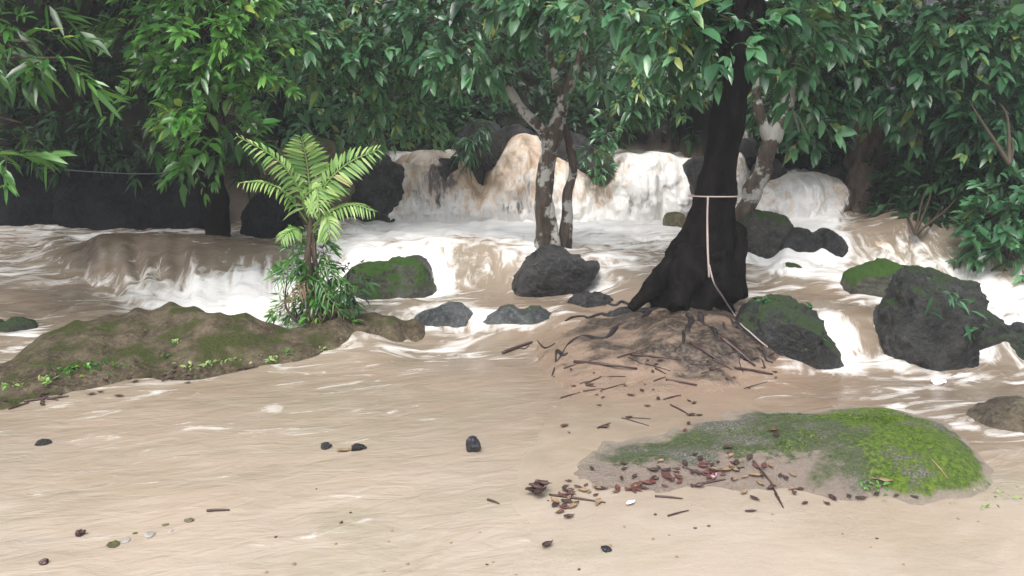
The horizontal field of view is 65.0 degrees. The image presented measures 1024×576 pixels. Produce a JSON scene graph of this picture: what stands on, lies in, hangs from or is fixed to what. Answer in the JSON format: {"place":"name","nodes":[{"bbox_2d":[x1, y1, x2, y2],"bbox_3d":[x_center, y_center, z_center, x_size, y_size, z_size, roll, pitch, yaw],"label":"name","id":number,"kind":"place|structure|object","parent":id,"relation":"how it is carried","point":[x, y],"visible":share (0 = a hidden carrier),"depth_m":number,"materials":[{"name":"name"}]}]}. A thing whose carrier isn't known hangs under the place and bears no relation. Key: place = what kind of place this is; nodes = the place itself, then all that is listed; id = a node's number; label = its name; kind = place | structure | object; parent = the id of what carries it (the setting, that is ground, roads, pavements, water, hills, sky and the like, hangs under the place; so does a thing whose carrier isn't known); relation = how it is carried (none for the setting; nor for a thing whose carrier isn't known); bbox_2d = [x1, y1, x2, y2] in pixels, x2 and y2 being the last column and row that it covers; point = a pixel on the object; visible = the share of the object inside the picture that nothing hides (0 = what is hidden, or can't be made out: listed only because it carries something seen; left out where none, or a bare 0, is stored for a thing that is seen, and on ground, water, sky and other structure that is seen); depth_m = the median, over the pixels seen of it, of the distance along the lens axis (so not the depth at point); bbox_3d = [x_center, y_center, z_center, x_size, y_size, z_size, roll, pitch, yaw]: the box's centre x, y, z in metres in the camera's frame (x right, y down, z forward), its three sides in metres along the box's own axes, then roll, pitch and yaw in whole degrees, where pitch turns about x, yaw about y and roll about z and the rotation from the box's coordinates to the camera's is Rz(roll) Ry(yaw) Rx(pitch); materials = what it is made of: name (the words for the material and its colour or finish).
{"place":"outdoors","nodes":[
{"label":"outdoors","id":0,"kind":"place"},
{"bbox_2d":[0,130,1023,575],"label":"water","id":1,"kind":"structure","parent":0,"point":[142,456],"depth_m":4.56,"materials":[{"name":"liquid"}]},
{"bbox_2d":[8,402,28,409],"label":"stick","id":2,"kind":"object","parent":1,"relation":"on","point":[14,406],"visible":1,"depth_m":4.47,"materials":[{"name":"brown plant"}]},
{"bbox_2d":[34,438,51,445],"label":"stone","id":3,"kind":"object","parent":1,"relation":"on","point":[42,441],"visible":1,"depth_m":3.97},
{"bbox_2d":[38,558,48,565],"bbox_3d":[-1.704,0.998,2.919,0.036,0.031,0.026,0,12,0],"label":"seed","id":4,"kind":"object","parent":1,"relation":"on","point":[43,561],"visible":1,"depth_m":2.91,"materials":[{"name":"brown plant"}]},
{"bbox_2d":[75,529,85,536],"bbox_3d":[-1.679,0.957,3.129,0.039,0.044,0.047,0,12,0],"label":"seed","id":5,"kind":"object","parent":1,"relation":"on","point":[80,533],"visible":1,"depth_m":3.12,"materials":[{"name":"brown plant"}]},
{"bbox_2d":[106,540,119,547],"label":"stone","id":6,"kind":"object","parent":1,"relation":"on","point":[114,544],"visible":1,"depth_m":3.04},
{"bbox_2d":[121,537,130,542],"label":"stone","id":7,"kind":"object","parent":1,"relation":"on","point":[126,540],"visible":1,"depth_m":3.08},
{"bbox_2d":[143,531,155,537],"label":"stone","id":8,"kind":"object","parent":1,"relation":"on","point":[148,534],"visible":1,"depth_m":3.12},
{"bbox_2d":[184,517,193,522],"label":"stone","id":9,"kind":"object","parent":1,"relation":"on","point":[188,520],"visible":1,"depth_m":3.23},
{"bbox_2d":[206,508,229,511],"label":"stick","id":10,"kind":"object","parent":1,"relation":"on","point":[210,510],"visible":1,"depth_m":3.30,"materials":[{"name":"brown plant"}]},
{"bbox_2d":[321,442,331,449],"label":"stone","id":11,"kind":"object","parent":1,"relation":"on","point":[325,445],"visible":1,"depth_m":3.92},
{"bbox_2d":[351,443,366,450],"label":"stone","id":12,"kind":"object","parent":1,"relation":"on","point":[357,447],"visible":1,"depth_m":3.90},
{"bbox_2d":[466,435,480,451],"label":"stone","id":13,"kind":"object","parent":1,"relation":"on","point":[473,444],"visible":1,"depth_m":3.88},
{"bbox_2d":[502,341,532,353],"bbox_3d":[0.035,0.414,5.612,0.260,0.051,0.030,-9,15,-36],"label":"stick","id":14,"kind":"object","parent":1,"relation":"on","point":[514,348],"visible":1,"depth_m":5.60,"materials":[{"name":"brown wood"}]},
{"bbox_2d":[502,124,533,144],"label":"rock","id":15,"kind":"object","parent":1,"relation":"on","point":[511,131],"visible":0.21,"depth_m":9.38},
{"bbox_2d":[750,159,786,179],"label":"rock","id":16,"kind":"object","parent":1,"relation":"on","point":[779,170],"visible":0.19,"depth_m":7.92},
{"bbox_2d":[785,262,801,267],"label":"rock","id":17,"kind":"object","parent":1,"relation":"on","point":[790,264],"visible":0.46,"depth_m":6.55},
{"bbox_2d":[931,378,946,384],"bbox_3d":[2.633,0.575,4.954,0.088,0.042,0.071,7,14,29],"label":"foam scrap","id":18,"kind":"object","parent":1,"relation":"on","point":[937,381],"visible":1,"depth_m":4.94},
{"bbox_2d":[0,0,1023,575],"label":"ground","id":19,"kind":"structure","parent":0,"point":[812,536],"depth_m":3.32,"materials":[{"name":"sand"}]},
{"bbox_2d":[0,316,37,331],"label":"rock","id":20,"kind":"object","parent":19,"relation":"on","point":[15,324],"visible":0.43,"depth_m":5.77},
{"bbox_2d":[0,134,62,225],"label":"rock","id":21,"kind":"object","parent":19,"relation":"on","point":[32,203],"visible":0.2,"depth_m":8.63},
{"bbox_2d":[0,0,126,204],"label":"tree","id":22,"kind":"object","parent":19,"relation":"on","point":[88,38],"visible":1,"depth_m":5.17,"materials":[{"name":"green plant"}]},
{"bbox_2d":[53,148,166,230],"bbox_3d":[-4.345,-0.908,9.021,1.522,1.298,1.044,0,12,0],"label":"rock","id":23,"kind":"object","parent":19,"relation":"on","point":[92,201],"visible":0.37,"depth_m":8.56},
{"bbox_2d":[0,102,287,198],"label":"shrub","id":24,"kind":"object","parent":19,"relation":"on","point":[88,134],"visible":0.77,"depth_m":8.42,"materials":[{"name":"green plant"}]},
{"bbox_2d":[41,167,192,174],"bbox_3d":[-3.933,-1.180,8.039,2.050,0.080,0.024,4,13,17],"label":"cable","id":25,"kind":"object","parent":24,"relation":"attached to","point":[112,172],"visible":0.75,"depth_m":8.07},
{"bbox_2d":[0,0,318,236],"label":"tree","id":26,"kind":"object","parent":19,"relation":"on","point":[214,62],"visible":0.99,"depth_m":6.01,"materials":[{"name":"green plant"}]},
{"bbox_2d":[137,168,204,228],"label":"rock","id":27,"kind":"object","parent":19,"relation":"on","point":[158,209],"visible":0.38,"depth_m":8.47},
{"bbox_2d":[0,302,424,409],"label":"mud bank","id":28,"kind":"structure","parent":19,"relation":"on","point":[140,336],"depth_m":5.24,"materials":[{"name":"soil"}]},
{"bbox_2d":[1,381,23,390],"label":"weed patch","id":29,"kind":"object","parent":28,"relation":"on","point":[4,385],"visible":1,"depth_m":4.70,"materials":[{"name":"green plant"}]},
{"bbox_2d":[23,398,44,401],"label":"stick","id":30,"kind":"object","parent":28,"relation":"on","point":[30,400],"visible":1,"depth_m":4.57,"materials":[{"name":"wood"}]},
{"bbox_2d":[38,374,60,384],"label":"weed","id":31,"kind":"object","parent":28,"relation":"on","point":[45,379],"visible":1,"depth_m":4.75,"materials":[{"name":"green plant"}]},
{"bbox_2d":[46,359,117,378],"bbox_3d":[-2.608,0.478,4.881,0.340,0.049,0.311,5,13,24],"label":"weed patch","id":32,"kind":"object","parent":28,"relation":"on","point":[72,365],"visible":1,"depth_m":4.88,"materials":[{"name":"green plant"}]},
{"bbox_2d":[171,354,250,369],"bbox_3d":[-1.892,0.451,5.088,0.443,0.031,0.436,12,17,43],"label":"weed patch","id":33,"kind":"object","parent":28,"relation":"on","point":[204,364],"visible":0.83,"depth_m":5.01,"materials":[{"name":"green plant"}]},
{"bbox_2d":[249,354,291,363],"bbox_3d":[-1.538,0.451,5.223,0.274,0.032,0.228,0,12,0],"label":"weed patch","id":34,"kind":"object","parent":28,"relation":"on","point":[270,357],"visible":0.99,"depth_m":5.19,"materials":[{"name":"green plant"}]},
{"bbox_2d":[262,256,304,328],"bbox_3d":[-1.633,0.070,5.853,0.407,0.634,0.370,0,12,0],"label":"shrub","id":35,"kind":"object","parent":28,"relation":"on","point":[296,318],"visible":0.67,"depth_m":5.78,"materials":[{"name":"green plant"}]},
{"bbox_2d":[234,133,383,323],"bbox_3d":[-1.367,-0.381,5.514,0.941,1.354,0.741,-10,16,-38],"label":"young palm","id":36,"kind":"object","parent":28,"relation":"on","point":[296,167],"visible":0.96,"depth_m":5.45,"materials":[{"name":"green plant"}]},
{"bbox_2d":[267,225,362,326],"bbox_3d":[-1.431,-0.007,5.827,0.628,0.909,0.568,-5,13,-23],"label":"shrub","id":37,"kind":"object","parent":28,"relation":"on","point":[313,309],"visible":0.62,"depth_m":5.73,"materials":[{"name":"green plant"}]},
{"bbox_2d":[299,291,353,321],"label":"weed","id":38,"kind":"object","parent":28,"relation":"on","point":[321,319],"visible":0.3,"depth_m":5.71,"materials":[{"name":"brown plant"}]},
{"bbox_2d":[240,190,305,238],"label":"rock","id":39,"kind":"object","parent":19,"relation":"on","point":[263,215],"visible":0.56,"depth_m":7.82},
{"bbox_2d":[255,135,356,224],"bbox_3d":[-2.264,-1.103,8.881,1.116,1.178,0.699,0,12,0],"label":"rock","id":40,"kind":"object","parent":19,"relation":"on","point":[329,148],"visible":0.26,"depth_m":8.62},
{"bbox_2d":[294,244,380,318],"bbox_3d":[-1.284,0.010,5.889,0.618,0.678,0.520,5,13,22],"label":"shrub","id":41,"kind":"object","parent":19,"relation":"on","point":[350,301],"visible":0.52,"depth_m":5.81,"materials":[{"name":"green plant"}]},
{"bbox_2d":[224,0,493,167],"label":"tree","id":42,"kind":"object","parent":19,"relation":"on","point":[353,59],"visible":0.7,"depth_m":7.27,"materials":[{"name":"green plant"}]},
{"bbox_2d":[348,147,404,222],"bbox_3d":[-1.654,-1.090,9.188,1.017,1.057,0.638,0,12,0],"label":"rock","id":43,"kind":"object","parent":19,"relation":"on","point":[379,190],"visible":0.37,"depth_m":8.95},
{"bbox_2d":[342,256,436,299],"bbox_3d":[-1.040,0.070,6.717,0.855,0.675,0.626,0,12,0],"label":"rock","id":44,"kind":"object","parent":19,"relation":"on","point":[400,277],"visible":0.54,"depth_m":6.48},
{"bbox_2d":[405,255,432,280],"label":"rock","id":45,"kind":"object","parent":19,"relation":"on","point":[426,264],"visible":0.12,"depth_m":6.74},
{"bbox_2d":[414,301,472,327],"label":"rock","id":46,"kind":"object","parent":19,"relation":"on","point":[452,314],"visible":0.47,"depth_m":5.99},
{"bbox_2d":[469,1,486,40],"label":"tree","id":47,"kind":"object","parent":19,"relation":"on","point":[481,12],"visible":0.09,"depth_m":11.33,"materials":[{"name":"green plant"}]},
{"bbox_2d":[455,119,506,184],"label":"rock","id":48,"kind":"object","parent":19,"relation":"on","point":[486,162],"visible":0.52,"depth_m":9.13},
{"bbox_2d":[450,112,495,181],"bbox_3d":[-0.455,-1.551,8.913,0.559,0.783,0.517,0,12,0],"label":"shrub","id":49,"kind":"object","parent":48,"relation":"on","point":[470,156],"visible":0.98,"depth_m":8.84,"materials":[{"name":"green plant"}]},
{"bbox_2d":[0,0,1023,235],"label":"undergrowth","id":50,"kind":"object","parent":19,"relation":"on","point":[576,103],"visible":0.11,"depth_m":9.23,"materials":[{"name":"green plant"}]},
{"bbox_2d":[483,304,551,324],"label":"rock","id":51,"kind":"object","parent":19,"relation":"on","point":[514,314],"visible":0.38,"depth_m":5.96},
{"bbox_2d":[376,0,673,248],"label":"tree","id":52,"kind":"object","parent":19,"relation":"on","point":[506,14],"visible":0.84,"depth_m":6.71,"materials":[{"name":"green plant"}]},
{"bbox_2d":[534,486,546,492],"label":"fallen leaf","id":53,"kind":"object","parent":19,"relation":"on","point":[537,490],"visible":1,"depth_m":3.40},
{"bbox_2d":[542,540,552,546],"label":"fallen leaf","id":54,"kind":"object","parent":19,"relation":"on","point":[546,543],"visible":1,"depth_m":3.02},
{"bbox_2d":[511,244,599,296],"bbox_3d":[0.356,-0.102,6.608,0.734,0.491,0.538,0,12,0],"label":"rock","id":55,"kind":"object","parent":19,"relation":"on","point":[550,270],"visible":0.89,"depth_m":6.42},
{"bbox_2d":[549,493,605,502],"bbox_3d":[0.274,0.888,3.389,0.244,0.014,0.011,4,13,18],"label":"stick","id":56,"kind":"object","parent":19,"relation":"on","point":[565,496],"visible":0.99,"depth_m":3.39,"materials":[{"name":"brown wood"}]},
{"bbox_2d":[567,290,612,307],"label":"rock","id":57,"kind":"object","parent":19,"relation":"on","point":[586,299],"visible":0.38,"depth_m":6.20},
{"bbox_2d":[601,545,611,552],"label":"stone","id":58,"kind":"object","parent":19,"relation":"on","point":[605,548],"visible":1,"depth_m":2.99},
{"bbox_2d":[607,307,630,316],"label":"rock","id":59,"kind":"object","parent":19,"relation":"on","point":[624,310],"visible":0.11,"depth_m":5.90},
{"bbox_2d":[592,55,712,143],"bbox_3d":[1.764,-2.261,9.548,1.687,1.138,1.025,3,13,15],"label":"shrub","id":60,"kind":"object","parent":19,"relation":"on","point":[648,97],"visible":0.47,"depth_m":9.44,"materials":[{"name":"green plant"}]},
{"bbox_2d":[536,307,778,398],"bbox_3d":[0.957,0.376,5.386,1.848,0.405,2.200,0,12,0],"label":"root mound","id":61,"kind":"object","parent":19,"relation":"on","point":[657,332],"visible":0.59,"depth_m":5.02,"materials":[{"name":"soil"}]},
{"bbox_2d":[573,360,636,368],"bbox_3d":[0.566,0.473,4.952,0.407,0.046,0.078,5,13,22],"label":"stick","id":62,"kind":"object","parent":61,"relation":"on","point":[594,363],"visible":1,"depth_m":4.92,"materials":[{"name":"wood"}]},
{"bbox_2d":[631,353,680,359],"bbox_3d":[0.885,0.425,4.960,0.315,0.029,0.045,5,13,21],"label":"stick","id":63,"kind":"object","parent":61,"relation":"on","point":[641,355],"visible":1,"depth_m":4.95,"materials":[{"name":"wood"}]},
{"bbox_2d":[666,378,696,385],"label":"stick","id":64,"kind":"object","parent":61,"relation":"on","point":[678,381],"visible":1,"depth_m":4.71,"materials":[{"name":"wood"}]},
{"bbox_2d":[690,342,722,362],"bbox_3d":[1.192,0.401,4.955,0.039,0.087,0.243,-10,16,-40],"label":"stick","id":65,"kind":"object","parent":61,"relation":"on","point":[702,349],"visible":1,"depth_m":4.94,"materials":[{"name":"wood"}]},
{"bbox_2d":[720,336,755,365],"bbox_3d":[1.407,0.393,5.011,0.027,0.149,0.251,-12,17,-42],"label":"stick","id":66,"kind":"object","parent":61,"relation":"on","point":[728,342],"visible":1,"depth_m":5.01,"materials":[{"name":"wood"}]},
{"bbox_2d":[735,366,772,374],"bbox_3d":[1.476,0.502,4.905,0.232,0.054,0.026,0,12,0],"label":"stick","id":67,"kind":"object","parent":61,"relation":"on","point":[755,370],"visible":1,"depth_m":4.90,"materials":[{"name":"brown wood"}]},
{"bbox_2d":[655,495,682,498],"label":"stick","id":68,"kind":"object","parent":19,"relation":"on","point":[661,496],"visible":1,"depth_m":3.39,"materials":[{"name":"wood"}]},
{"bbox_2d":[663,211,685,227],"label":"rock","id":69,"kind":"object","parent":19,"relation":"on","point":[675,218],"visible":0.54,"depth_m":8.14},
{"bbox_2d":[504,0,881,376],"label":"tree","id":70,"kind":"object","parent":19,"relation":"on","point":[743,41],"visible":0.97,"depth_m":5.53,"materials":[{"name":"black plant"}]},
{"bbox_2d":[688,194,741,197],"bbox_3d":[1.447,-0.657,5.727,0.378,0.034,0.378,0,12,0],"label":"rope loop","id":71,"kind":"object","parent":70,"relation":"attached to","point":[716,196],"visible":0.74,"depth_m":5.56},
{"bbox_2d":[706,197,709,276],"bbox_3d":[1.339,-0.347,5.478,0.018,0.527,0.193,0,12,2],"label":"rope","id":72,"kind":"object","parent":71,"relation":"hanging from","point":[707,234],"visible":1,"depth_m":5.50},
{"bbox_2d":[709,264,767,346],"bbox_3d":[1.478,0.088,5.398,0.278,0.466,0.659,-1,12,-4],"label":"rope","id":73,"kind":"object","parent":70,"relation":"hanging from","point":[751,333],"visible":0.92,"depth_m":5.43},
{"bbox_2d":[682,138,759,197],"bbox_3d":[2.319,-1.162,8.566,0.995,0.875,0.432,0,12,0],"label":"rock","id":74,"kind":"object","parent":19,"relation":"on","point":[748,147],"visible":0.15,"depth_m":8.43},
{"bbox_2d":[739,209,793,258],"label":"rock","id":75,"kind":"object","parent":19,"relation":"on","point":[768,231],"visible":0.37,"depth_m":6.97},
{"bbox_2d":[574,405,993,505],"bbox_3d":[1.454,0.765,3.841,2.613,0.258,1.341,-5,13,-23],"label":"mossy mound","id":76,"kind":"object","parent":19,"relation":"on","point":[839,452],"visible":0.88,"depth_m":3.64,"materials":[{"name":"plant"}]},
{"bbox_2d":[661,471,671,477],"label":"fallen leaf","id":77,"kind":"object","parent":76,"relation":"on","point":[664,474],"visible":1,"depth_m":3.53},
{"bbox_2d":[701,479,725,483],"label":"stick","id":78,"kind":"object","parent":76,"relation":"on","point":[710,481],"visible":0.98,"depth_m":3.51,"materials":[{"name":"wood"}]},
{"bbox_2d":[752,460,773,484],"bbox_3d":[1.111,0.815,3.546,0.011,0.054,0.155,-4,13,-19],"label":"stick","id":79,"kind":"object","parent":76,"relation":"on","point":[761,470],"visible":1,"depth_m":3.55,"materials":[{"name":"wood"}]},
{"bbox_2d":[859,476,889,496],"bbox_3d":[1.547,0.836,3.466,0.164,0.033,0.238,6,13,24],"label":"weed patch","id":80,"kind":"object","parent":76,"relation":"on","point":[868,482],"visible":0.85,"depth_m":3.44,"materials":[{"name":"green plant"}]},
{"bbox_2d":[871,477,892,480],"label":"fallen leaf","id":81,"kind":"object","parent":76,"relation":"on","point":[884,479],"visible":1,"depth_m":3.47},
{"bbox_2d":[735,294,843,369],"bbox_3d":[1.852,0.437,5.438,0.740,0.764,0.717,0,12,0],"label":"rock","id":82,"kind":"object","parent":19,"relation":"on","point":[788,326],"visible":0.62,"depth_m":5.13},
{"bbox_2d":[752,295,778,304],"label":"weed","id":83,"kind":"object","parent":82,"relation":"on","point":[765,299],"visible":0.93,"depth_m":5.33,"materials":[{"name":"green plant"}]},
{"bbox_2d":[745,153,844,170],"bbox_3d":[2.905,-1.294,8.301,1.173,0.196,0.171,2,13,10],"label":"fallen log","id":84,"kind":"object","parent":19,"relation":"on","point":[803,161],"visible":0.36,"depth_m":8.23,"materials":[{"name":"black wood"}]},
{"bbox_2d":[755,101,846,168],"bbox_3d":[3.183,-1.606,8.430,1.303,0.886,0.856,-8,14,-31],"label":"shrub","id":85,"kind":"object","parent":19,"relation":"on","point":[791,143],"visible":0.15,"depth_m":8.17,"materials":[{"name":"green plant"}]},
{"bbox_2d":[780,227,822,251],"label":"rock","id":86,"kind":"object","parent":19,"relation":"on","point":[798,239],"visible":0.52,"depth_m":6.83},
{"bbox_2d":[735,0,889,221],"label":"tree","id":87,"kind":"object","parent":19,"relation":"on","point":[756,182],"visible":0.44,"depth_m":7.06,"materials":[{"name":"green plant"}]},
{"bbox_2d":[814,228,848,256],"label":"rock","id":88,"kind":"object","parent":19,"relation":"on","point":[835,243],"visible":0.54,"depth_m":6.83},
{"bbox_2d":[820,166,846,182],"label":"rock","id":89,"kind":"object","parent":19,"relation":"on","point":[834,171],"visible":0.38,"depth_m":7.86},
{"bbox_2d":[840,258,908,297],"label":"rock","id":90,"kind":"object","parent":19,"relation":"on","point":[872,278],"visible":0.34,"depth_m":6.00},
{"bbox_2d":[795,0,1023,213],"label":"tree","id":91,"kind":"object","parent":19,"relation":"on","point":[922,52],"visible":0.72,"depth_m":6.74,"materials":[{"name":"green plant"}]},
{"bbox_2d":[873,265,988,371],"bbox_3d":[2.752,0.307,5.411,0.633,0.919,0.786,0,12,0],"label":"rock","id":92,"kind":"object","parent":19,"relation":"on","point":[906,330],"visible":0.77,"depth_m":5.10,"materials":[{"name":"stone"}]},
{"bbox_2d":[924,276,975,319],"bbox_3d":[2.690,0.064,4.929,0.310,0.276,0.192,0,12,0],"label":"vine","id":93,"kind":"object","parent":92,"relation":"on","point":[951,300],"visible":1,"depth_m":4.94,"materials":[{"name":"green plant"}]},
{"bbox_2d":[963,311,989,341],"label":"vine","id":94,"kind":"object","parent":92,"relation":"hanging from","point":[968,330],"visible":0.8,"depth_m":5.01,"materials":[{"name":"green plant"}]},
{"bbox_2d":[865,106,1023,235],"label":"shrub","id":95,"kind":"object","parent":19,"relation":"on","point":[913,189],"visible":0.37,"depth_m":7.13,"materials":[{"name":"green plant"}]},
{"bbox_2d":[899,61,1023,199],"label":"shrub","id":96,"kind":"object","parent":19,"relation":"on","point":[992,130],"visible":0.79,"depth_m":6.69,"materials":[{"name":"green plant"}]},
{"bbox_2d":[944,162,1023,284],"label":"shrub","id":97,"kind":"object","parent":19,"relation":"on","point":[1008,235],"visible":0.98,"depth_m":6.39,"materials":[{"name":"green plant"}]},
{"bbox_2d":[957,0,1010,66],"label":"tree","id":98,"kind":"object","parent":19,"relation":"on","point":[965,4],"visible":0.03,"depth_m":10.34,"materials":[{"name":"green plant"}]},
{"bbox_2d":[966,478,1021,507],"bbox_3d":[2.016,0.864,3.438,0.373,0.024,0.383,-11,17,-42],"label":"weed patch","id":99,"kind":"object","parent":19,"relation":"on","point":[997,490],"visible":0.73,"depth_m":3.42,"materials":[{"name":"green plant"}]},
{"bbox_2d":[966,396,1023,432],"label":"rock","id":100,"kind":"object","parent":19,"relation":"on","point":[1004,413],"visible":0.38,"depth_m":4.20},
{"bbox_2d":[979,310,1023,359],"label":"rock","id":101,"kind":"object","parent":19,"relation":"on","point":[999,331],"visible":0.17,"depth_m":5.30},
{"bbox_2d":[388,133,692,221],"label":"waterfall","id":102,"kind":"structure","parent":0,"point":[648,185],"depth_m":8.98,"materials":[{"name":"liquid"}]},
{"bbox_2d":[438,158,457,180],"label":"rock","id":103,"kind":"object","parent":102,"relation":"in","point":[444,169],"visible":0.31,"depth_m":8.97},
{"bbox_2d":[535,130,593,175],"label":"rock","id":104,"kind":"object","parent":102,"relation":"on","point":[579,140],"visible":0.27,"depth_m":9.27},
{"bbox_2d":[587,151,614,177],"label":"rock","id":105,"kind":"object","parent":102,"relation":"on","point":[608,157],"visible":0.62,"depth_m":9.12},
{"bbox_2d":[566,122,623,188],"bbox_3d":[0.954,-1.525,9.164,0.627,0.727,0.804,3,13,13],"label":"shrub","id":106,"kind":"object","parent":105,"relation":"on","point":[607,148],"visible":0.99,"depth_m":9.04,"materials":[{"name":"green plant"}]},
{"bbox_2d":[756,171,849,218],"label":"waterfall","id":107,"kind":"structure","parent":0,"point":[810,194],"depth_m":7.62,"materials":[{"name":"liquid"}]},
{"bbox_2d":[875,241,894,252],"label":"cascade","id":108,"kind":"object","parent":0,"point":[888,246],"visible":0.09,"depth_m":6.86,"materials":[{"name":"liquid"}]},
{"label":"fallen leaf","id":109,"kind":"object","parent":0,"visible":0},
{"bbox_2d":[525,487,534,491],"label":"fallen leaf","id":110,"kind":"object","parent":109,"relation":"on","point":[532,489],"visible":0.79,"depth_m":3.43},
{"bbox_2d":[535,479,550,485],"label":"fallen leaf","id":111,"kind":"object","parent":110,"relation":"on","point":[543,482],"visible":1,"depth_m":3.44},
{"bbox_2d":[528,483,544,488],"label":"fallen leaf","id":112,"kind":"object","parent":109,"relation":"on","point":[534,485],"visible":1,"depth_m":3.42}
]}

